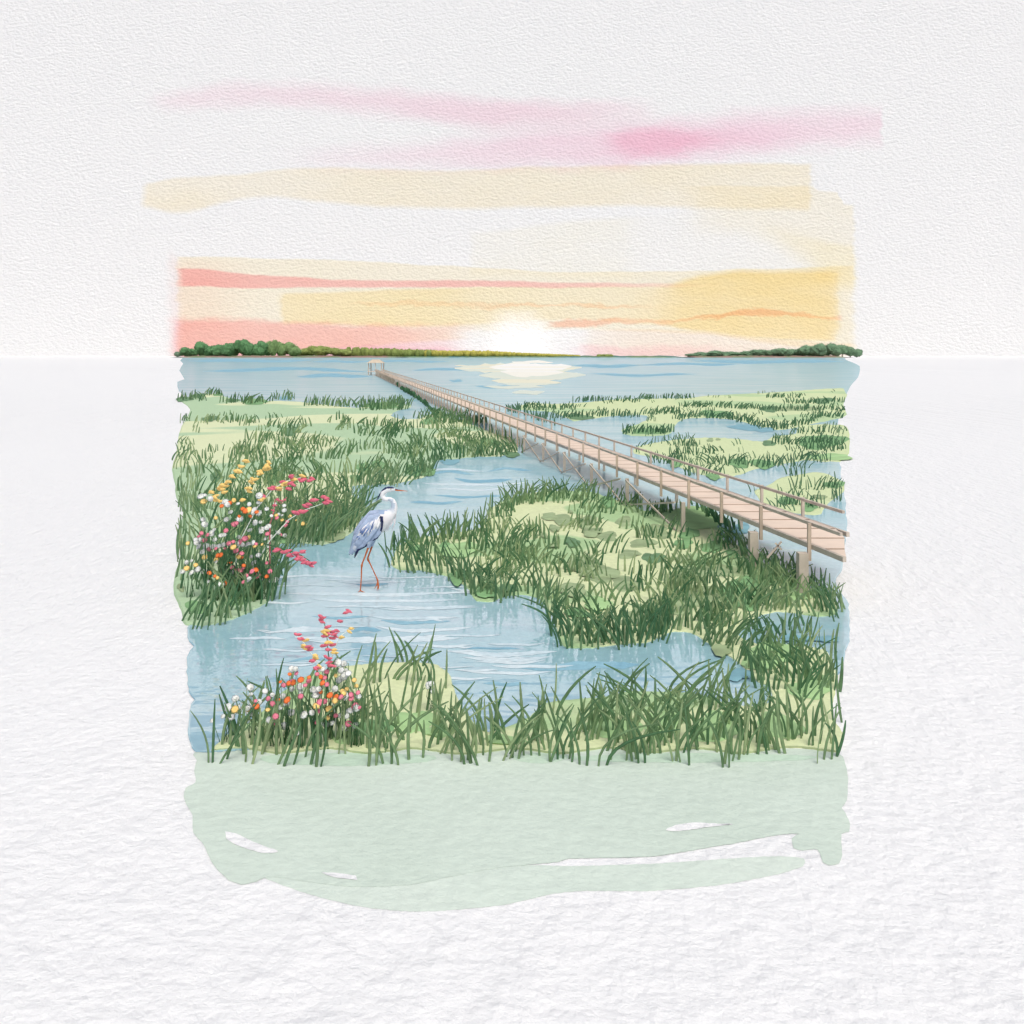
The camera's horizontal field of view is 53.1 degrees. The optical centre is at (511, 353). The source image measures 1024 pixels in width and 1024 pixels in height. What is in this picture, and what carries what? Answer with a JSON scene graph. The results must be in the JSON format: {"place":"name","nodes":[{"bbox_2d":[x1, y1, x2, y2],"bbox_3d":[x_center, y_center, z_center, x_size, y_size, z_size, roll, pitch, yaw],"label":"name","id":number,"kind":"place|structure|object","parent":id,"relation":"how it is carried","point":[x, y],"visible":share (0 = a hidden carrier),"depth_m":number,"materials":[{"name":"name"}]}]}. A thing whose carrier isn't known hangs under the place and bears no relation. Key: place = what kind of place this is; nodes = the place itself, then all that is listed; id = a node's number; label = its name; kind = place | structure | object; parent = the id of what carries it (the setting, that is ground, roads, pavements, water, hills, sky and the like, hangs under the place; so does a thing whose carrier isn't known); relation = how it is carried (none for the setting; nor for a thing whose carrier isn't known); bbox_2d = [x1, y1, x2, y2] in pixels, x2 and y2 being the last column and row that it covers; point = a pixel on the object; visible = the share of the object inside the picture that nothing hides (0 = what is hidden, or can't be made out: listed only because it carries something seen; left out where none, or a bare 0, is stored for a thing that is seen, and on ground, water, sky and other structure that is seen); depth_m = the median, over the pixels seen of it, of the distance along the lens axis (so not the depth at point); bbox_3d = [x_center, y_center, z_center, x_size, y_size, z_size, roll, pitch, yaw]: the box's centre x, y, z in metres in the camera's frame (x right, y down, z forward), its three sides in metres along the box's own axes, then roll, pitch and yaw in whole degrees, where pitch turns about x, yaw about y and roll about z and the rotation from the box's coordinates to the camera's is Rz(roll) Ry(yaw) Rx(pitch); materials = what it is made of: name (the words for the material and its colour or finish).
{"place":"outdoors","nodes":[
{"label":"outdoors","id":0,"kind":"place"},
{"bbox_2d":[170,355,410,357],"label":"shore","id":1,"kind":"structure","parent":0,"point":[285,356],"depth_m":822.95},
{"bbox_2d":[179,347,191,356],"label":"tree","id":2,"kind":"object","parent":1,"relation":"on","point":[184,351],"visible":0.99,"depth_m":839.88,"materials":[{"name":"green plant"}]},
{"bbox_2d":[189,348,198,355],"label":"tree","id":3,"kind":"object","parent":1,"relation":"on","point":[195,352],"visible":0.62,"depth_m":855.48,"materials":[{"name":"green plant"}]},
{"bbox_2d":[194,341,207,355],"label":"tree","id":4,"kind":"object","parent":1,"relation":"on","point":[200,347],"visible":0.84,"depth_m":859.69,"materials":[{"name":"green plant"}]},
{"bbox_2d":[210,344,222,355],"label":"tree","id":5,"kind":"object","parent":1,"relation":"on","point":[214,350],"visible":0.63,"depth_m":840.52,"materials":[{"name":"green plant"}]},
{"bbox_2d":[230,343,238,355],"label":"tree","id":6,"kind":"object","parent":1,"relation":"on","point":[235,353],"visible":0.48,"depth_m":858.61,"materials":[{"name":"green plant"}]},
{"bbox_2d":[233,339,248,355],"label":"tree","id":7,"kind":"object","parent":1,"relation":"on","point":[238,345],"visible":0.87,"depth_m":854.10,"materials":[{"name":"green plant"}]},
{"bbox_2d":[242,341,253,355],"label":"tree","id":8,"kind":"object","parent":1,"relation":"on","point":[248,349],"visible":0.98,"depth_m":852.11,"materials":[{"name":"green plant"}]},
{"bbox_2d":[252,344,264,355],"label":"tree","id":9,"kind":"object","parent":1,"relation":"on","point":[258,350],"visible":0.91,"depth_m":854.11,"materials":[{"name":"green plant"}]},
{"bbox_2d":[257,341,269,355],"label":"tree","id":10,"kind":"object","parent":1,"relation":"on","point":[263,345],"visible":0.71,"depth_m":860.47,"materials":[{"name":"green plant"}]},
{"bbox_2d":[268,339,278,355],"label":"tree","id":11,"kind":"object","parent":1,"relation":"on","point":[273,347],"visible":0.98,"depth_m":855.99,"materials":[{"name":"green plant"}]},
{"bbox_2d":[277,341,287,355],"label":"tree","id":12,"kind":"object","parent":1,"relation":"on","point":[281,351],"visible":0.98,"depth_m":858.12,"materials":[{"name":"green plant"}]},
{"bbox_2d":[285,342,297,354],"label":"tree","id":13,"kind":"object","parent":1,"relation":"on","point":[289,346],"visible":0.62,"depth_m":859.10,"materials":[{"name":"green plant"}]},
{"bbox_2d":[298,348,308,355],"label":"tree","id":14,"kind":"object","parent":1,"relation":"on","point":[305,351],"visible":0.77,"depth_m":857.03,"materials":[{"name":"green plant"}]},
{"bbox_2d":[311,346,322,355],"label":"tree","id":15,"kind":"object","parent":1,"relation":"on","point":[317,350],"visible":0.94,"depth_m":847.77,"materials":[{"name":"green plant"}]},
{"bbox_2d":[325,347,339,355],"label":"tree","id":16,"kind":"object","parent":1,"relation":"on","point":[331,351],"visible":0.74,"depth_m":844.19,"materials":[{"name":"green plant"}]},
{"bbox_2d":[337,349,352,355],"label":"tree","id":17,"kind":"object","parent":1,"relation":"on","point":[344,352],"visible":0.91,"depth_m":832.92,"materials":[{"name":"green plant"}]},
{"bbox_2d":[172,387,522,629],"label":"marsh bank","id":18,"kind":"structure","parent":0,"point":[214,433],"depth_m":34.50,"materials":[{"name":"plant"}]},
{"bbox_2d":[180,541,200,596],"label":"wildflower","id":19,"kind":"object","parent":18,"relation":"on","point":[197,569],"visible":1,"depth_m":12.48,"materials":[{"name":"yellow plant"}]},
{"bbox_2d":[193,535,216,594],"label":"wildflower","id":20,"kind":"object","parent":18,"relation":"on","point":[196,541],"visible":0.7,"depth_m":12.58,"materials":[{"name":"white plant"}]},
{"bbox_2d":[197,493,217,599],"bbox_3d":[-3.669,2.341,12.351,0.205,1.319,0.325,0,0,-27],"label":"wildflower","id":21,"kind":"object","parent":18,"relation":"on","point":[204,524],"visible":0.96,"depth_m":12.41,"materials":[{"name":"white plant"}]},
{"bbox_2d":[207,571,224,600],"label":"wildflower","id":22,"kind":"object","parent":18,"relation":"on","point":[215,576],"visible":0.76,"depth_m":12.29,"materials":[{"name":"orange plant"}]},
{"bbox_2d":[213,542,225,588],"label":"wildflower","id":23,"kind":"object","parent":18,"relation":"on","point":[218,555],"visible":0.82,"depth_m":12.52,"materials":[{"name":"plant"}]},
{"bbox_2d":[206,459,249,576],"bbox_3d":[-3.574,2.159,12.927,0.585,1.682,0.265,0,0,0],"label":"flower spray","id":24,"kind":"object","parent":18,"relation":"on","point":[225,485],"visible":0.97,"depth_m":12.83,"materials":[{"name":"yellow plant"}]},
{"bbox_2d":[218,498,244,596],"bbox_3d":[-3.389,2.370,12.401,0.260,1.262,0.354,0,0,-32],"label":"wildflower","id":25,"kind":"object","parent":18,"relation":"on","point":[227,503],"visible":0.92,"depth_m":12.40,"materials":[{"name":"white plant"}]},
{"bbox_2d":[224,562,238,594],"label":"wildflower","id":26,"kind":"object","parent":18,"relation":"on","point":[231,573],"visible":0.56,"depth_m":12.49,"materials":[{"name":"pink plant"}]},
{"bbox_2d":[233,535,256,581],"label":"wildflower","id":27,"kind":"object","parent":18,"relation":"on","point":[240,543],"visible":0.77,"depth_m":12.49,"materials":[{"name":"pink plant"}]},
{"bbox_2d":[223,460,271,563],"bbox_3d":[-3.310,2.160,12.844,0.644,1.679,0.284,0,0,0],"label":"flower spray","id":28,"kind":"object","parent":18,"relation":"on","point":[267,466],"visible":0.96,"depth_m":12.73,"materials":[{"name":"yellow plant"}]},
{"bbox_2d":[241,568,253,602],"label":"wildflower","id":29,"kind":"object","parent":18,"relation":"on","point":[248,578],"visible":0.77,"depth_m":12.12,"materials":[{"name":"pink plant"}]},
{"bbox_2d":[242,492,272,599],"bbox_3d":[-3.052,2.336,12.338,0.337,1.331,0.299,0,0,0],"label":"wildflower","id":30,"kind":"object","parent":18,"relation":"on","point":[253,511],"visible":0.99,"depth_m":12.36,"materials":[{"name":"white plant"}]},
{"bbox_2d":[254,561,278,597],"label":"wildflower","id":31,"kind":"object","parent":18,"relation":"on","point":[256,569],"visible":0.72,"depth_m":12.36,"materials":[{"name":"pink plant"}]},
{"bbox_2d":[222,543,316,596],"bbox_3d":[-2.926,2.654,12.438,1.166,0.691,0.293,0,0,0],"label":"flower spray","id":32,"kind":"object","parent":18,"relation":"on","point":[301,559],"visible":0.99,"depth_m":12.32,"materials":[{"name":"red plant"}]},
{"bbox_2d":[267,502,282,549],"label":"wildflower","id":33,"kind":"object","parent":18,"relation":"on","point":[277,515],"visible":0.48,"depth_m":15.57,"materials":[{"name":"white plant"}]},
{"bbox_2d":[235,474,315,565],"bbox_3d":[-2.966,2.242,12.716,1.041,1.515,0.283,0,0,-9],"label":"flower spray","id":34,"kind":"object","parent":18,"relation":"on","point":[286,483],"visible":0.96,"depth_m":12.67,"materials":[{"name":"red plant"}]},
{"bbox_2d":[269,497,286,564],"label":"flower spray","id":35,"kind":"object","parent":18,"relation":"on","point":[278,500],"visible":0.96,"depth_m":12.74,"materials":[{"name":"red plant"}]},
{"bbox_2d":[248,495,331,574],"bbox_3d":[-2.753,2.370,12.709,1.096,1.259,0.230,0,0,0],"label":"flower spray","id":36,"kind":"object","parent":18,"relation":"on","point":[326,501],"visible":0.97,"depth_m":12.63,"materials":[{"name":"red plant"}]},
{"bbox_2d":[280,504,306,538],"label":"wildflower","id":37,"kind":"object","parent":18,"relation":"on","point":[284,510],"visible":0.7,"depth_m":16.34,"materials":[{"name":"white plant"}]},
{"bbox_2d":[176,393,519,613],"bbox_3d":[-8.471,2.968,46.335,12.806,0.029,68.849,0,0,-18],"label":"ground cover","id":38,"kind":"object","parent":18,"relation":"on","point":[341,535],"visible":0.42,"depth_m":27.58,"materials":[{"name":"plant"}]},
{"bbox_2d":[0,0,1023,355],"bbox_3d":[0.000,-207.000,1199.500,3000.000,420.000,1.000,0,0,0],"label":"sky","id":39,"kind":"structure","parent":0,"point":[616,176],"depth_m":1200.00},
{"bbox_2d":[0,356,1023,1023],"bbox_3d":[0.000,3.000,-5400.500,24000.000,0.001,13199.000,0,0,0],"label":"ground","id":40,"kind":"structure","parent":0,"point":[122,900],"depth_m":6.61,"materials":[{"name":"paper"}]},
{"bbox_2d":[204,346,212,355],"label":"tree","id":41,"kind":"object","parent":40,"relation":"on","point":[207,351],"visible":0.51,"depth_m":851.19,"materials":[{"name":"green plant"}]},
{"bbox_2d":[220,343,234,355],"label":"tree","id":42,"kind":"object","parent":40,"relation":"on","point":[226,349],"visible":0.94,"depth_m":834.91,"materials":[{"name":"green plant"}]},
{"bbox_2d":[289,347,301,355],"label":"tree","id":43,"kind":"object","parent":40,"relation":"on","point":[295,351],"visible":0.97,"depth_m":834.41,"materials":[{"name":"green plant"}]},
{"bbox_2d":[307,345,315,354],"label":"tree","id":44,"kind":"object","parent":40,"relation":"on","point":[310,348],"visible":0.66,"depth_m":857.52,"materials":[{"name":"green plant"}]},
{"bbox_2d":[322,346,329,355],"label":"tree","id":45,"kind":"object","parent":40,"relation":"on","point":[324,353],"visible":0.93,"depth_m":848.66,"materials":[{"name":"green plant"}]},
{"bbox_2d":[346,347,432,356],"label":"wood","id":46,"kind":"object","parent":40,"relation":"on","point":[363,351],"visible":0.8,"depth_m":841.79,"materials":[{"name":"green plant"}]},
{"bbox_2d":[424,350,579,356],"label":"wood","id":47,"kind":"object","parent":40,"relation":"on","point":[473,353],"visible":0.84,"depth_m":842.33,"materials":[{"name":"green plant"}]},
{"bbox_2d":[266,856,804,911],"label":"lawn","id":48,"kind":"structure","parent":40,"relation":"on","point":[497,886],"depth_m":5.81,"materials":[{"name":"paint"}]},
{"bbox_2d":[597,354,613,355],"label":"wood","id":49,"kind":"object","parent":40,"relation":"on","point":[605,355],"visible":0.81,"depth_m":843.52,"materials":[{"name":"green plant"}]},
{"bbox_2d":[770,348,791,355],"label":"tree","id":50,"kind":"object","parent":40,"relation":"on","point":[781,352],"visible":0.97,"depth_m":833.18,"materials":[{"name":"green plant"}]},
{"bbox_2d":[794,347,810,355],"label":"tree","id":51,"kind":"object","parent":40,"relation":"on","point":[802,351],"visible":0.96,"depth_m":844.89,"materials":[{"name":"green plant"}]},
{"bbox_2d":[808,343,826,355],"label":"tree","id":52,"kind":"object","parent":40,"relation":"on","point":[817,349],"visible":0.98,"depth_m":829.92,"materials":[{"name":"green plant"}]},
{"bbox_2d":[837,344,849,356],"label":"tree","id":53,"kind":"object","parent":40,"relation":"on","point":[844,348],"visible":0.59,"depth_m":860.68,"materials":[{"name":"green plant"}]},
{"bbox_2d":[845,346,854,356],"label":"tree","id":54,"kind":"object","parent":40,"relation":"on","point":[849,353],"visible":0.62,"depth_m":866.25,"materials":[{"name":"green plant"}]},
{"bbox_2d":[852,348,862,357],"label":"tree","id":55,"kind":"object","parent":40,"relation":"on","point":[857,352],"visible":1,"depth_m":845.38,"materials":[{"name":"green plant"}]},
{"bbox_2d":[184,748,849,886],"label":"lawn","id":56,"kind":"structure","parent":0,"point":[442,815],"depth_m":6.71,"materials":[{"name":"paint"}]},
{"bbox_2d":[225,831,277,852],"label":"bare ground","id":57,"kind":"structure","parent":56,"relation":"on","point":[239,840],"depth_m":6.26,"materials":[{"name":"paper"}]},
{"bbox_2d":[322,872,356,879],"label":"bare ground","id":58,"kind":"structure","parent":56,"relation":"on","point":[341,875],"depth_m":5.88,"materials":[{"name":"paper"}]},
{"bbox_2d":[260,753,436,765],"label":"lawn","id":59,"kind":"structure","parent":56,"relation":"on","point":[343,759],"depth_m":7.56,"materials":[{"name":"paint"}]},
{"bbox_2d":[513,753,568,762],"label":"lawn","id":60,"kind":"structure","parent":56,"relation":"on","point":[536,758],"depth_m":7.58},
{"bbox_2d":[570,753,815,762],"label":"lawn","id":61,"kind":"structure","parent":56,"relation":"on","point":[695,757],"depth_m":7.58,"materials":[{"name":"plant"}]},
{"bbox_2d":[666,822,731,830],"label":"bare ground","id":62,"kind":"structure","parent":56,"relation":"on","point":[688,826],"depth_m":6.49,"materials":[{"name":"paper"}]},
{"bbox_2d":[177,358,859,752],"bbox_3d":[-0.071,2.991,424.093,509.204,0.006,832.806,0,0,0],"label":"water","id":63,"kind":"structure","parent":0,"point":[215,658],"depth_m":15.72,"materials":[{"name":"liquid"}]},
{"bbox_2d":[367,359,384,374],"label":"pavilion","id":64,"kind":"structure","parent":63,"relation":"in","point":[375,361],"depth_m":143.34,"materials":[{"name":"wood"}]},
{"bbox_2d":[349,486,403,591],"bbox_3d":[-1.682,2.328,12.876,0.741,1.321,0.262,0,0,0],"label":"heron","id":65,"kind":"object","parent":63,"relation":"on","point":[371,527],"visible":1,"depth_m":12.82,"materials":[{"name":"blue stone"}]},
{"bbox_2d":[229,468,572,679],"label":"water ripples","id":66,"kind":"object","parent":63,"relation":"on","point":[487,657],"visible":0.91,"depth_m":10.86},
{"bbox_2d":[197,359,843,685],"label":"water ripples","id":67,"kind":"object","parent":63,"relation":"on","point":[581,665],"visible":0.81,"depth_m":141.60},
{"bbox_2d":[455,363,585,394],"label":"water ripples","id":68,"kind":"object","parent":63,"relation":"on","point":[522,382],"visible":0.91,"depth_m":129.40},
{"bbox_2d":[490,360,570,376],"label":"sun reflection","id":69,"kind":"object","parent":63,"relation":"on","point":[522,369],"visible":0.9,"depth_m":209.08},
{"bbox_2d":[376,369,849,592],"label":"boardwalk","id":70,"kind":"structure","parent":63,"relation":"in","point":[817,536],"depth_m":18.13,"materials":[{"name":"wood"}]},
{"bbox_2d":[211,491,843,754],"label":"marsh bank","id":71,"kind":"structure","parent":0,"point":[534,510],"depth_m":10.46,"materials":[{"name":"plant"}]},
{"bbox_2d":[210,695,241,741],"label":"wildflower","id":72,"kind":"object","parent":71,"relation":"on","point":[234,709],"visible":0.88,"depth_m":7.82,"materials":[{"name":"white plant"}]},
{"bbox_2d":[245,683,262,738],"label":"wildflower","id":73,"kind":"object","parent":71,"relation":"on","point":[250,687],"visible":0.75,"depth_m":7.85,"materials":[{"name":"white plant"}]},
{"bbox_2d":[262,688,278,746],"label":"wildflower","id":74,"kind":"object","parent":71,"relation":"on","point":[275,716],"visible":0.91,"depth_m":7.68,"materials":[{"name":"multicoloured plant"}]},
{"bbox_2d":[276,665,296,744],"bbox_3d":[-1.698,2.684,7.744,0.162,0.635,0.271,0,0,0],"label":"wildflower","id":75,"kind":"object","parent":71,"relation":"on","point":[285,727],"visible":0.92,"depth_m":7.76,"materials":[{"name":"multicoloured plant"}]},
{"bbox_2d":[293,666,307,747],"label":"wildflower","id":76,"kind":"object","parent":71,"relation":"on","point":[300,686],"visible":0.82,"depth_m":7.66,"materials":[{"name":"white plant"}]},
{"bbox_2d":[294,633,323,742],"bbox_3d":[-1.563,2.561,7.875,0.247,0.878,0.253,0,0,0],"label":"flower spray","id":77,"kind":"object","parent":71,"relation":"on","point":[304,646],"visible":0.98,"depth_m":7.77,"materials":[{"name":"red plant"}]},
{"bbox_2d":[306,666,324,745],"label":"wildflower","id":78,"kind":"object","parent":71,"relation":"on","point":[315,694],"visible":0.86,"depth_m":7.70,"materials":[{"name":"multicoloured plant"}]},
{"bbox_2d":[318,614,336,730],"bbox_3d":[-1.454,2.490,7.878,0.126,1.020,0.284,0,0,-28],"label":"flower spray","id":79,"kind":"object","parent":71,"relation":"on","point":[325,631],"visible":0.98,"depth_m":7.79,"materials":[{"name":"red plant"}]},
{"bbox_2d":[322,669,338,737],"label":"wildflower","id":80,"kind":"object","parent":71,"relation":"on","point":[334,689],"visible":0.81,"depth_m":7.82,"materials":[{"name":"orange plant"}]},
{"bbox_2d":[328,609,354,738],"bbox_3d":[-1.324,2.476,7.896,0.200,1.049,0.202,0,0,-17],"label":"flower spray","id":81,"kind":"object","parent":71,"relation":"on","point":[334,632],"visible":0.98,"depth_m":7.83,"materials":[{"name":"red plant"}]},
{"bbox_2d":[334,658,351,738],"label":"wildflower","id":82,"kind":"object","parent":71,"relation":"on","point":[342,677],"visible":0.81,"depth_m":7.86,"materials":[{"name":"white plant"}]},
{"bbox_2d":[345,670,361,747],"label":"wildflower","id":83,"kind":"object","parent":71,"relation":"on","point":[355,706],"visible":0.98,"depth_m":7.71,"materials":[{"name":"multicoloured plant"}]},
{"bbox_2d":[425,681,433,708],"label":"wildflower","id":84,"kind":"object","parent":71,"relation":"on","point":[428,684],"visible":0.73,"depth_m":8.52,"materials":[{"name":"white plant"}]},
{"bbox_2d":[190,623,845,767],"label":"tall grass","id":85,"kind":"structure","parent":71,"relation":"on","point":[632,731],"depth_m":7.80,"materials":[{"name":"plant"}]},
{"bbox_2d":[332,675,829,744],"bbox_3d":[0.850,2.970,8.282,4.592,0.017,1.358,0,0,-14],"label":"ground cover","id":86,"kind":"object","parent":71,"relation":"on","point":[403,716],"visible":0.31,"depth_m":8.19,"materials":[{"name":"plant"}]},
{"bbox_2d":[378,476,845,691],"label":"marsh grass","id":87,"kind":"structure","parent":71,"relation":"on","point":[707,612],"depth_m":12.71,"materials":[{"name":"plant"}]},
{"bbox_2d":[414,496,838,680],"bbox_3d":[1.320,2.962,15.298,5.641,0.036,11.980,0,0,0],"label":"ground cover","id":88,"kind":"object","parent":71,"relation":"on","point":[695,519],"visible":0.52,"depth_m":14.65,"materials":[{"name":"plant"}]},
{"bbox_2d":[405,355,681,357],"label":"shore","id":89,"kind":"structure","parent":0,"point":[615,356],"depth_m":836.53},
{"bbox_2d":[506,388,846,510],"bbox_3d":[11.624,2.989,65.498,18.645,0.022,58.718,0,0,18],"label":"marsh bank","id":90,"kind":"structure","parent":0,"point":[662,418],"depth_m":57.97,"materials":[{"name":"plant"}]},
{"bbox_2d":[567,398,851,511],"bbox_3d":[8.250,2.970,46.185,12.798,0.025,53.141,0,0,17],"label":"ground cover","id":91,"kind":"object","parent":90,"relation":"on","point":[747,427],"visible":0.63,"depth_m":34.66,"materials":[{"name":"plant"}]},
{"bbox_2d":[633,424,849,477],"bbox_3d":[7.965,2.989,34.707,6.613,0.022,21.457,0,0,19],"label":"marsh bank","id":92,"kind":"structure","parent":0,"point":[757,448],"depth_m":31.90,"materials":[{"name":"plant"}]},
{"bbox_2d":[682,355,852,357],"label":"shore","id":93,"kind":"structure","parent":0,"point":[762,356],"depth_m":823.15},
{"bbox_2d":[685,353,699,355],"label":"tree","id":94,"kind":"object","parent":93,"relation":"on","point":[693,354],"visible":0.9,"depth_m":839.47,"materials":[{"name":"green plant"}]},
{"bbox_2d":[695,352,706,355],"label":"tree","id":95,"kind":"object","parent":93,"relation":"on","point":[701,353],"visible":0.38,"depth_m":852.96,"materials":[{"name":"green plant"}]},
{"bbox_2d":[705,350,724,355],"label":"tree","id":96,"kind":"object","parent":93,"relation":"on","point":[715,353],"visible":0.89,"depth_m":833.83,"materials":[{"name":"green plant"}]},
{"bbox_2d":[723,351,732,355],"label":"tree","id":97,"kind":"object","parent":93,"relation":"on","point":[728,353],"visible":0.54,"depth_m":856.02,"materials":[{"name":"green plant"}]},
{"bbox_2d":[732,352,743,355],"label":"tree","id":98,"kind":"object","parent":93,"relation":"on","point":[736,353],"visible":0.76,"depth_m":853.98,"materials":[{"name":"green plant"}]},
{"bbox_2d":[739,351,753,355],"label":"tree","id":99,"kind":"object","parent":93,"relation":"on","point":[746,353],"visible":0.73,"depth_m":851.34,"materials":[{"name":"green plant"}]},
{"bbox_2d":[749,349,768,355],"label":"tree","id":100,"kind":"object","parent":93,"relation":"on","point":[760,352],"visible":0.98,"depth_m":847.96,"materials":[{"name":"green plant"}]},
{"bbox_2d":[825,343,841,355],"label":"tree","id":101,"kind":"object","parent":93,"relation":"on","point":[832,349],"visible":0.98,"depth_m":843.66,"materials":[{"name":"green plant"}]},
{"bbox_2d":[754,472,843,514],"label":"marsh bank","id":102,"kind":"structure","parent":0,"point":[783,483],"depth_m":22.32,"materials":[{"name":"plant"}]}
]}

